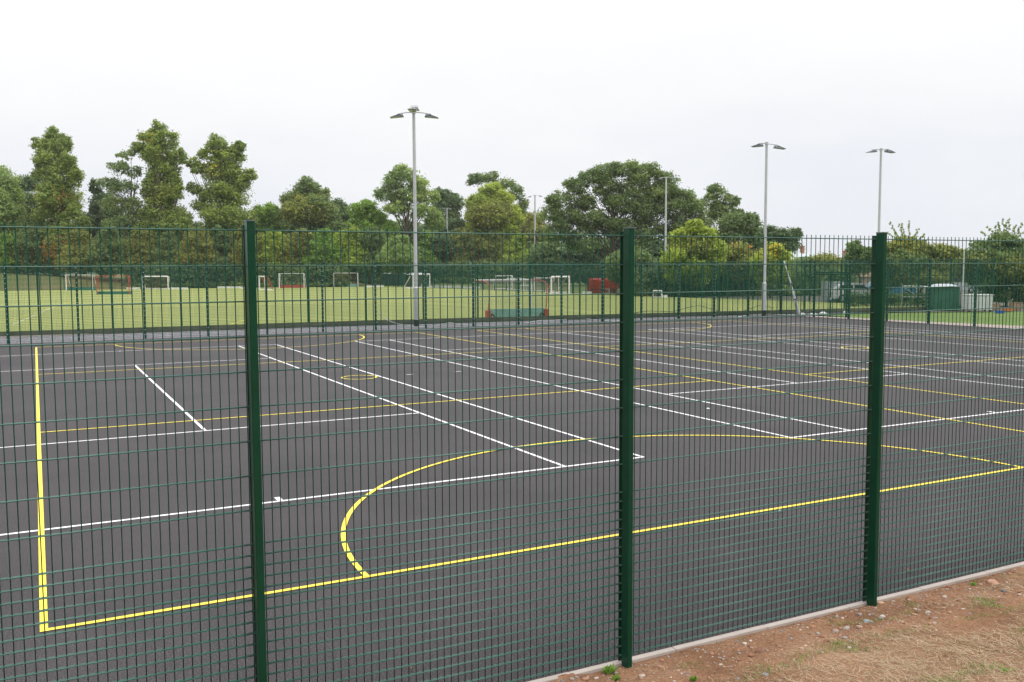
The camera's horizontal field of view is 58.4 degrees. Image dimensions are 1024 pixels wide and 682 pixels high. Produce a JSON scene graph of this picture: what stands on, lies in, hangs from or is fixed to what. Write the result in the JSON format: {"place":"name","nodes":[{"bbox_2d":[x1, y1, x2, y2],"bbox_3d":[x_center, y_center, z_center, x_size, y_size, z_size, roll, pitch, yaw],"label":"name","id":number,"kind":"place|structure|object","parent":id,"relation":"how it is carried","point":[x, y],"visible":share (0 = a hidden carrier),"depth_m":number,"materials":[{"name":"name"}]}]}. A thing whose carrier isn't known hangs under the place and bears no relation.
{"place":"outdoors","nodes":[
{"label":"outdoors","id":0,"kind":"place"},
{"bbox_2d":[0,273,371,289],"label":"grass bank","id":1,"kind":"structure","parent":0,"point":[31,283],"depth_m":139.65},
{"bbox_2d":[0,312,852,343],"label":"gravel strip","id":2,"kind":"object","parent":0,"point":[212,333],"visible":0.5,"depth_m":42.57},
{"bbox_2d":[390,106,438,325],"bbox_3d":[-4.763,-6.115,45.303,2.134,10.974,1.744,-4,6,-37],"label":"floodlight","id":3,"kind":"object","parent":2,"relation":"on","point":[413,110],"visible":0.91,"depth_m":45.17,"materials":[{"name":"metal"}]},
{"bbox_2d":[0,286,924,331],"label":"turf pitch","id":4,"kind":"object","parent":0,"point":[329,295],"visible":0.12,"depth_m":70.73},
{"bbox_2d":[65,275,95,290],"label":"hockey goal","id":5,"kind":"object","parent":4,"relation":"on","point":[84,288],"visible":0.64,"depth_m":127.45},
{"bbox_2d":[96,275,130,293],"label":"hockey goal","id":6,"kind":"object","parent":4,"relation":"on","point":[116,292],"visible":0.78,"depth_m":106.15,"materials":[{"name":"red paint"}]},
{"bbox_2d":[142,276,169,288],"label":"football goal","id":7,"kind":"object","parent":4,"relation":"on","point":[157,280],"visible":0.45,"depth_m":133.00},
{"bbox_2d":[279,273,305,287],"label":"hockey goal","id":8,"kind":"object","parent":4,"relation":"on","point":[288,286],"visible":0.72,"depth_m":136.30,"materials":[{"name":"red paint"}]},
{"bbox_2d":[334,273,357,286],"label":"hockey goal","id":9,"kind":"object","parent":4,"relation":"on","point":[353,285],"visible":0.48,"depth_m":142.22,"materials":[{"name":"red paint"}]},
{"bbox_2d":[474,279,546,317],"bbox_3d":[-0.064,-2.405,52.131,4.171,2.218,1.300,-3,5,-26],"label":"hockey goal","id":10,"kind":"object","parent":4,"relation":"on","point":[512,312],"visible":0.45,"depth_m":51.83,"materials":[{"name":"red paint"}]},
{"bbox_2d":[549,276,569,293],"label":"football goal","id":11,"kind":"object","parent":4,"relation":"on","point":[551,280],"visible":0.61,"depth_m":99.12,"materials":[{"name":"white paint"}]},
{"bbox_2d":[589,278,617,292],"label":"team shelter","id":12,"kind":"object","parent":4,"relation":"on","point":[606,285],"visible":0.38,"depth_m":101.24,"materials":[{"name":"red plastic"}]},
{"bbox_2d":[843,291,924,305],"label":"hedge","id":13,"kind":"object","parent":4,"relation":"on","point":[892,294],"visible":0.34,"depth_m":65.65,"materials":[{"name":"green plant"}]},
{"bbox_2d":[0,274,948,671],"bbox_3d":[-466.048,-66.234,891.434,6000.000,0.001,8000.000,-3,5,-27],"label":"ground","id":14,"kind":"structure","parent":0,"point":[538,286],"depth_m":124.04,"materials":[{"name":"green plant"}]},
{"bbox_2d":[0,232,22,272],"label":"shrub","id":15,"kind":"object","parent":14,"relation":"on","point":[9,242],"visible":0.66,"depth_m":146.21,"materials":[{"name":"green plant"}]},
{"bbox_2d":[0,164,33,272],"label":"broadleaf tree","id":16,"kind":"object","parent":14,"relation":"on","point":[12,208],"visible":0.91,"depth_m":149.36,"materials":[{"name":"green plant"}]},
{"bbox_2d":[10,174,38,272],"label":"dark tree","id":17,"kind":"object","parent":14,"relation":"on","point":[28,181],"visible":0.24,"depth_m":163.50,"materials":[{"name":"green plant"}]},
{"bbox_2d":[9,226,48,274],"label":"shrub","id":18,"kind":"object","parent":14,"relation":"on","point":[31,244],"visible":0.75,"depth_m":146.95,"materials":[{"name":"green plant"}]},
{"bbox_2d":[33,234,66,275],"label":"shrub","id":19,"kind":"object","parent":14,"relation":"on","point":[53,243],"visible":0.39,"depth_m":146.62,"materials":[{"name":"green plant"}]},
{"bbox_2d":[26,125,95,272],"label":"lime tree","id":20,"kind":"object","parent":14,"relation":"on","point":[58,199],"visible":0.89,"depth_m":150.74,"materials":[{"name":"green plant"}]},
{"bbox_2d":[54,226,95,276],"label":"shrub","id":21,"kind":"object","parent":14,"relation":"on","point":[74,247],"visible":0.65,"depth_m":145.28,"materials":[{"name":"green plant"}]},
{"bbox_2d":[80,177,123,276],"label":"dark tree","id":22,"kind":"object","parent":14,"relation":"on","point":[97,214],"visible":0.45,"depth_m":159.25,"materials":[{"name":"green plant"}]},
{"bbox_2d":[85,225,133,276],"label":"shrub","id":23,"kind":"object","parent":14,"relation":"on","point":[105,248],"visible":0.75,"depth_m":144.02,"materials":[{"name":"green plant"}]},
{"bbox_2d":[96,149,145,240],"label":"pine tree","id":24,"kind":"object","parent":14,"relation":"on","point":[130,203],"visible":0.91,"depth_m":149.14,"materials":[{"name":"green plant"}]},
{"bbox_2d":[118,227,157,272],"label":"shrub","id":25,"kind":"object","parent":14,"relation":"on","point":[135,249],"visible":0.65,"depth_m":146.68,"materials":[{"name":"green plant"}]},
{"bbox_2d":[124,119,198,243],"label":"lime tree","id":26,"kind":"object","parent":14,"relation":"on","point":[160,194],"visible":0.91,"depth_m":149.87,"materials":[{"name":"green plant"}]},
{"bbox_2d":[151,231,181,272],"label":"shrub","id":27,"kind":"object","parent":14,"relation":"on","point":[164,251],"visible":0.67,"depth_m":146.73,"materials":[{"name":"green plant"}]},
{"bbox_2d":[0,325,361,337],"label":"edging","id":28,"kind":"object","parent":14,"relation":"on","point":[164,331],"visible":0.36,"depth_m":42.48,"materials":[{"name":"concrete"}]},
{"bbox_2d":[0,267,371,289],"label":"fence","id":29,"kind":"object","parent":14,"relation":"on","point":[174,276],"visible":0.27,"depth_m":135.47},
{"bbox_2d":[172,227,219,268],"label":"shrub","id":30,"kind":"object","parent":14,"relation":"on","point":[192,243],"visible":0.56,"depth_m":144.49,"materials":[{"name":"green plant"}]},
{"bbox_2d":[185,132,259,241],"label":"lime tree","id":31,"kind":"object","parent":14,"relation":"on","point":[229,184],"visible":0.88,"depth_m":151.95,"materials":[{"name":"green plant"}]},
{"bbox_2d":[210,225,237,264],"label":"shrub","id":32,"kind":"object","parent":14,"relation":"on","point":[220,243],"visible":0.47,"depth_m":147.60,"materials":[{"name":"green plant"}]},
{"bbox_2d":[119,262,351,286],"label":"hedge","id":33,"kind":"object","parent":14,"relation":"on","point":[312,281],"visible":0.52,"depth_m":142.46,"materials":[{"name":"green plant"}]},
{"bbox_2d":[227,231,263,264],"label":"shrub","id":34,"kind":"object","parent":14,"relation":"on","point":[238,247],"visible":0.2,"depth_m":145.16,"materials":[{"name":"green plant"}]},
{"bbox_2d":[252,201,285,238],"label":"broadleaf tree","id":35,"kind":"object","parent":14,"relation":"on","point":[266,213],"visible":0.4,"depth_m":156.87,"materials":[{"name":"green plant"}]},
{"bbox_2d":[256,231,290,270],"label":"shrub","id":36,"kind":"object","parent":14,"relation":"on","point":[270,247],"visible":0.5,"depth_m":145.15,"materials":[{"name":"green plant"}]},
{"bbox_2d":[272,228,312,268],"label":"shrub","id":37,"kind":"object","parent":14,"relation":"on","point":[295,246],"visible":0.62,"depth_m":145.76,"materials":[{"name":"green plant"}]},
{"bbox_2d":[274,175,349,243],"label":"broadleaf tree","id":38,"kind":"object","parent":14,"relation":"on","point":[305,202],"visible":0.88,"depth_m":154.06,"materials":[{"name":"green plant"}]},
{"bbox_2d":[298,227,346,266],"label":"shrub","id":39,"kind":"object","parent":14,"relation":"on","point":[320,247],"visible":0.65,"depth_m":145.73,"materials":[{"name":"green plant"}]},
{"bbox_2d":[331,198,351,276],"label":"dark tree","id":40,"kind":"object","parent":14,"relation":"on","point":[342,205],"visible":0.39,"depth_m":167.12,"materials":[{"name":"green plant"}]},
{"bbox_2d":[327,225,369,278],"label":"shrub","id":41,"kind":"object","parent":14,"relation":"on","point":[352,244],"visible":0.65,"depth_m":146.58,"materials":[{"name":"green plant"}]},
{"bbox_2d":[9,217,718,281],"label":"wood","id":42,"kind":"object","parent":14,"relation":"on","point":[555,254],"visible":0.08,"depth_m":148.34,"materials":[{"name":"green plant"}]},
{"bbox_2d":[350,225,386,284],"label":"shrub","id":43,"kind":"object","parent":14,"relation":"on","point":[368,245],"visible":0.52,"depth_m":146.59,"materials":[{"name":"green plant"}]},
{"bbox_2d":[344,198,398,282],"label":"broadleaf tree","id":44,"kind":"object","parent":14,"relation":"on","point":[366,213],"visible":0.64,"depth_m":158.81,"materials":[{"name":"green plant"}]},
{"bbox_2d":[374,233,421,286],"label":"shrub","id":45,"kind":"object","parent":14,"relation":"on","point":[391,251],"visible":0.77,"depth_m":143.97,"materials":[{"name":"green plant"}]},
{"bbox_2d":[371,162,447,273],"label":"ash tree","id":46,"kind":"object","parent":14,"relation":"on","point":[402,207],"visible":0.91,"depth_m":157.25,"materials":[{"name":"green plant"}]},
{"bbox_2d":[411,229,441,269],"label":"shrub","id":47,"kind":"object","parent":14,"relation":"on","point":[428,251],"visible":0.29,"depth_m":184.19,"materials":[{"name":"green plant"}]},
{"bbox_2d":[422,186,466,249],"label":"dark tree","id":48,"kind":"object","parent":14,"relation":"on","point":[451,201],"visible":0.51,"depth_m":194.40,"materials":[{"name":"green plant"}]},
{"bbox_2d":[350,259,538,283],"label":"hedge","id":49,"kind":"object","parent":14,"relation":"on","point":[353,277],"visible":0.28,"depth_m":168.78,"materials":[{"name":"green plant"}]},
{"bbox_2d":[429,230,463,264],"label":"shrub","id":50,"kind":"object","parent":14,"relation":"on","point":[450,249],"visible":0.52,"depth_m":184.85,"materials":[{"name":"green plant"}]},
{"bbox_2d":[446,226,485,266],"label":"shrub","id":51,"kind":"object","parent":14,"relation":"on","point":[457,240],"visible":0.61,"depth_m":185.14,"materials":[{"name":"green plant"}]},
{"bbox_2d":[458,181,526,239],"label":"broadleaf tree","id":52,"kind":"object","parent":14,"relation":"on","point":[489,206],"visible":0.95,"depth_m":187.65,"materials":[{"name":"green plant"}]},
{"bbox_2d":[0,261,987,335],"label":"fence","id":53,"kind":"object","parent":14,"relation":"on","point":[281,325],"visible":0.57,"depth_m":47.69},
{"bbox_2d":[476,230,511,269],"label":"shrub","id":54,"kind":"object","parent":14,"relation":"on","point":[490,254],"visible":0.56,"depth_m":185.20,"materials":[{"name":"green plant"}]},
{"bbox_2d":[465,171,530,215],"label":"ash tree","id":55,"kind":"object","parent":14,"relation":"on","point":[477,178],"visible":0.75,"depth_m":203.98,"materials":[{"name":"green plant"}]},
{"bbox_2d":[498,233,533,264],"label":"shrub","id":56,"kind":"object","parent":14,"relation":"on","point":[516,255],"visible":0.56,"depth_m":184.49,"materials":[{"name":"green plant"}]},
{"bbox_2d":[513,210,545,238],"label":"broadleaf tree","id":57,"kind":"object","parent":14,"relation":"on","point":[528,223],"visible":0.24,"depth_m":198.69,"materials":[{"name":"green plant"}]},
{"bbox_2d":[529,195,542,250],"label":"floodlight","id":58,"kind":"object","parent":14,"relation":"on","point":[535,214],"visible":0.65,"depth_m":156.04,"materials":[{"name":"metal"}]},
{"bbox_2d":[525,225,547,249],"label":"shrub","id":59,"kind":"object","parent":14,"relation":"on","point":[539,231],"visible":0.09,"depth_m":185.08,"materials":[{"name":"green plant"}]},
{"bbox_2d":[536,259,583,283],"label":"shrub","id":60,"kind":"object","parent":14,"relation":"on","point":[553,271],"visible":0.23,"depth_m":147.59,"materials":[{"name":"green plant"}]},
{"bbox_2d":[578,255,607,283],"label":"shrub","id":61,"kind":"object","parent":14,"relation":"on","point":[595,266],"visible":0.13,"depth_m":146.86,"materials":[{"name":"green plant"}]},
{"bbox_2d":[535,159,718,260],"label":"great oak","id":62,"kind":"object","parent":14,"relation":"on","point":[640,205],"visible":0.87,"depth_m":133.72,"materials":[{"name":"green plant"}]},
{"bbox_2d":[603,245,654,283],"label":"shrub","id":63,"kind":"object","parent":14,"relation":"on","point":[613,260],"visible":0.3,"depth_m":95.18,"materials":[{"name":"green plant"}]},
{"bbox_2d":[659,177,674,253],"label":"floodlight","id":64,"kind":"object","parent":14,"relation":"on","point":[665,249],"visible":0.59,"depth_m":125.49,"materials":[{"name":"metal"}]},
{"bbox_2d":[381,258,994,302],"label":"fence","id":65,"kind":"object","parent":14,"relation":"on","point":[576,289],"visible":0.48,"depth_m":84.69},
{"bbox_2d":[657,218,731,296],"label":"young tree","id":66,"kind":"object","parent":14,"relation":"on","point":[694,227],"visible":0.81,"depth_m":87.18,"materials":[{"name":"green plant"}]},
{"bbox_2d":[700,182,745,227],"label":"broadleaf tree","id":67,"kind":"object","parent":14,"relation":"on","point":[717,207],"visible":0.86,"depth_m":139.09,"materials":[{"name":"green plant"}]},
{"bbox_2d":[712,211,763,252],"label":"dark tree","id":68,"kind":"object","parent":14,"relation":"on","point":[736,224],"visible":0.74,"depth_m":131.07,"materials":[{"name":"green plant"}]},
{"bbox_2d":[751,142,785,315],"bbox_3d":[14.888,-6.453,53.543,1.992,10.140,0.620,0,5,9],"label":"floodlight","id":69,"kind":"object","parent":14,"relation":"on","point":[765,215],"visible":0.86,"depth_m":53.26,"materials":[{"name":"metal"}]},
{"bbox_2d":[527,562,1023,681],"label":"concrete edging","id":70,"kind":"object","parent":14,"relation":"on","point":[662,652],"visible":0.4,"depth_m":7.41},
{"bbox_2d":[0,220,1023,681],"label":"fence","id":71,"kind":"object","parent":70,"relation":"on","point":[628,462],"visible":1,"depth_m":6.33,"materials":[{"name":"green metal"}]},
{"bbox_2d":[756,224,804,253],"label":"dark tree","id":72,"kind":"object","parent":14,"relation":"on","point":[776,231],"visible":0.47,"depth_m":119.06,"materials":[{"name":"green plant"}]},
{"bbox_2d":[790,244,809,258],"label":"house","id":73,"kind":"structure","parent":14,"relation":"on","point":[797,254],"depth_m":232.27,"materials":[{"name":"paint"}]},
{"bbox_2d":[790,252,848,261],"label":"roof","id":74,"kind":"object","parent":14,"relation":"on","point":[797,258],"depth_m":159.31,"materials":[{"name":"grey tile"}]},
{"bbox_2d":[807,251,843,269],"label":"shrub","id":75,"kind":"object","parent":14,"relation":"on","point":[821,257],"visible":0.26,"depth_m":94.87,"materials":[{"name":"green plant"}]},
{"bbox_2d":[866,148,895,231],"bbox_3d":[23.522,-7.069,58.823,2.154,10.440,0.420,-2,5,-23],"label":"floodlight","id":76,"kind":"object","parent":14,"relation":"on","point":[880,176],"visible":0.51,"depth_m":58.55,"materials":[{"name":"metal"}]},
{"bbox_2d":[0,315,1023,681],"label":"asphalt court","id":77,"kind":"object","parent":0,"point":[332,483],"visible":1,"depth_m":12.48,"materials":[{"name":"asphalt"}]},
{"bbox_2d":[0,344,643,534],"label":"white tennis lines","id":78,"kind":"object","parent":77,"relation":"on","point":[200,426],"visible":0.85,"depth_m":15.62,"materials":[{"name":"paint"}]},
{"bbox_2d":[0,260,1023,343],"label":"fence","id":79,"kind":"object","parent":77,"relation":"on","point":[399,279],"visible":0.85,"depth_m":44.80,"materials":[{"name":"green metal"}]},
{"bbox_2d":[35,332,1023,631],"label":"yellow netball lines","id":80,"kind":"object","parent":77,"relation":"on","point":[43,578],"visible":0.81,"depth_m":10.64,"materials":[{"name":"paint"}]},
{"bbox_2d":[356,331,1023,437],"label":"white tennis lines","id":81,"kind":"object","parent":77,"relation":"on","point":[711,390],"visible":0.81,"depth_m":22.60,"materials":[{"name":"paint"}]},
{"bbox_2d":[479,321,1021,403],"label":"yellow netball lines","id":82,"kind":"object","parent":77,"relation":"on","point":[784,371],"visible":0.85,"depth_m":31.99,"materials":[{"name":"paint"}]},
{"bbox_2d":[649,323,1020,365],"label":"white tennis lines","id":83,"kind":"object","parent":77,"relation":"on","point":[856,345],"visible":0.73,"depth_m":36.27,"materials":[{"name":"paint"}]},
{"bbox_2d":[0,0,1023,256],"label":"sky","id":84,"kind":"structure","parent":0,"point":[538,94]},
{"bbox_2d":[551,566,1023,681],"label":"soil bank","id":85,"kind":"structure","parent":0,"point":[961,624],"depth_m":6.76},
{"bbox_2d":[601,663,618,674],"bbox_3d":[0.705,2.348,6.560,0.144,0.055,0.150,-3,5,-27],"label":"weed","id":86,"kind":"object","parent":85,"relation":"on","point":[608,669],"visible":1,"depth_m":6.56,"materials":[{"name":"green plant"}]},
{"bbox_2d":[559,567,1023,681],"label":"pebbles","id":87,"kind":"object","parent":85,"relation":"on","point":[836,615],"visible":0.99,"depth_m":7.17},
{"bbox_2d":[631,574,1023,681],"bbox_3d":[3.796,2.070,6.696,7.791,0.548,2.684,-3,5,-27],"label":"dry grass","id":88,"kind":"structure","parent":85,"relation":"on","point":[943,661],"depth_m":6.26,"materials":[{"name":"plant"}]},
{"bbox_2d":[677,573,1023,681],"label":"grass","id":89,"kind":"structure","parent":85,"relation":"on","point":[896,631],"depth_m":6.66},
{"bbox_2d":[665,288,1022,311],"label":"yard","id":90,"kind":"structure","parent":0,"point":[811,296],"depth_m":83.46,"materials":[{"name":"plant"}]},
{"bbox_2d":[721,241,757,295],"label":"young tree","id":91,"kind":"object","parent":90,"relation":"on","point":[740,256],"visible":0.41,"depth_m":88.89,"materials":[{"name":"green plant"}]},
{"bbox_2d":[634,264,861,295],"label":"hedge","id":92,"kind":"object","parent":90,"relation":"on","point":[724,287],"visible":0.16,"depth_m":90.94,"materials":[{"name":"green plant"}]},
{"bbox_2d":[750,242,795,297],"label":"young tree","id":93,"kind":"object","parent":90,"relation":"on","point":[777,254],"visible":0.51,"depth_m":83.41,"materials":[{"name":"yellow plant"}]},
{"bbox_2d":[791,256,817,269],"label":"shrub","id":94,"kind":"object","parent":90,"relation":"on","point":[804,260],"visible":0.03,"depth_m":95.07,"materials":[{"name":"green plant"}]},
{"bbox_2d":[821,282,842,301],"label":"cabinet","id":95,"kind":"object","parent":90,"relation":"on","point":[825,284],"visible":0.27,"depth_m":73.48,"materials":[{"name":"grey metal"}]},
{"bbox_2d":[831,283,870,301],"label":"parked car","id":96,"kind":"object","parent":90,"relation":"on","point":[861,286],"visible":0.12,"depth_m":73.04,"materials":[{"name":"white paint"}]},
{"bbox_2d":[843,240,871,282],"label":"cherry tree","id":97,"kind":"object","parent":90,"relation":"on","point":[859,251],"visible":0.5,"depth_m":77.57,"materials":[{"name":"green plant"}]},
{"bbox_2d":[866,282,915,293],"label":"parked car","id":98,"kind":"object","parent":90,"relation":"on","point":[904,291],"visible":0.11,"depth_m":83.03,"materials":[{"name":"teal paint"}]},
{"bbox_2d":[886,220,968,292],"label":"cherry tree","id":99,"kind":"object","parent":90,"relation":"on","point":[898,256],"visible":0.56,"depth_m":71.13,"materials":[{"name":"green plant"}]},
{"bbox_2d":[923,284,959,310],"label":"storage shed","id":100,"kind":"structure","parent":90,"relation":"on","point":[956,295],"depth_m":58.69,"materials":[{"name":"green metal"}]},
{"bbox_2d":[941,291,952,309],"bbox_3d":[27.815,-2.597,58.676,0.700,1.245,0.018,0,5,6],"label":"door","id":101,"kind":"structure","parent":100,"relation":"in","point":[944,292],"depth_m":58.66,"materials":[{"name":"green metal"}]},
{"bbox_2d":[961,251,964,310],"bbox_3d":[28.786,-3.838,58.495,0.097,3.800,0.097,-3,5,-27],"label":"thin pole","id":102,"kind":"object","parent":90,"relation":"on","point":[963,274],"visible":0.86,"depth_m":58.44,"materials":[{"name":"metal"}]},
{"bbox_2d":[955,218,1023,306],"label":"cherry tree","id":103,"kind":"object","parent":90,"relation":"on","point":[1006,234],"visible":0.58,"depth_m":63.17,"materials":[{"name":"green plant"}]},
{"bbox_2d":[1008,302,1022,309],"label":"crate","id":104,"kind":"object","parent":90,"relation":"on","point":[1017,304],"visible":0.48,"depth_m":58.97,"materials":[{"name":"brown wood"}]},
{"bbox_2d":[812,316,1023,328],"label":"path","id":105,"kind":"structure","parent":0,"point":[990,325],"depth_m":45.77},
{"bbox_2d":[784,261,799,314],"bbox_3d":[16.430,-3.084,53.776,1.110,3.234,0.247,0,5,2],"label":"wrapped pole","id":106,"kind":"object","parent":105,"relation":"on","point":[794,297],"visible":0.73,"depth_m":53.75,"materials":[{"name":"white plastic"}]},
{"bbox_2d":[826,312,1023,325],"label":"lawn","id":107,"kind":"structure","parent":0,"point":[960,318],"depth_m":51.27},
{"bbox_2d":[961,294,992,310],"bbox_3d":[29.056,-2.378,57.266,1.600,1.078,1.000,0,5,0],"label":"waste container","id":108,"kind":"object","parent":107,"relation":"on","point":[979,296],"visible":0.44,"depth_m":56.81,"materials":[{"name":"white metal"}]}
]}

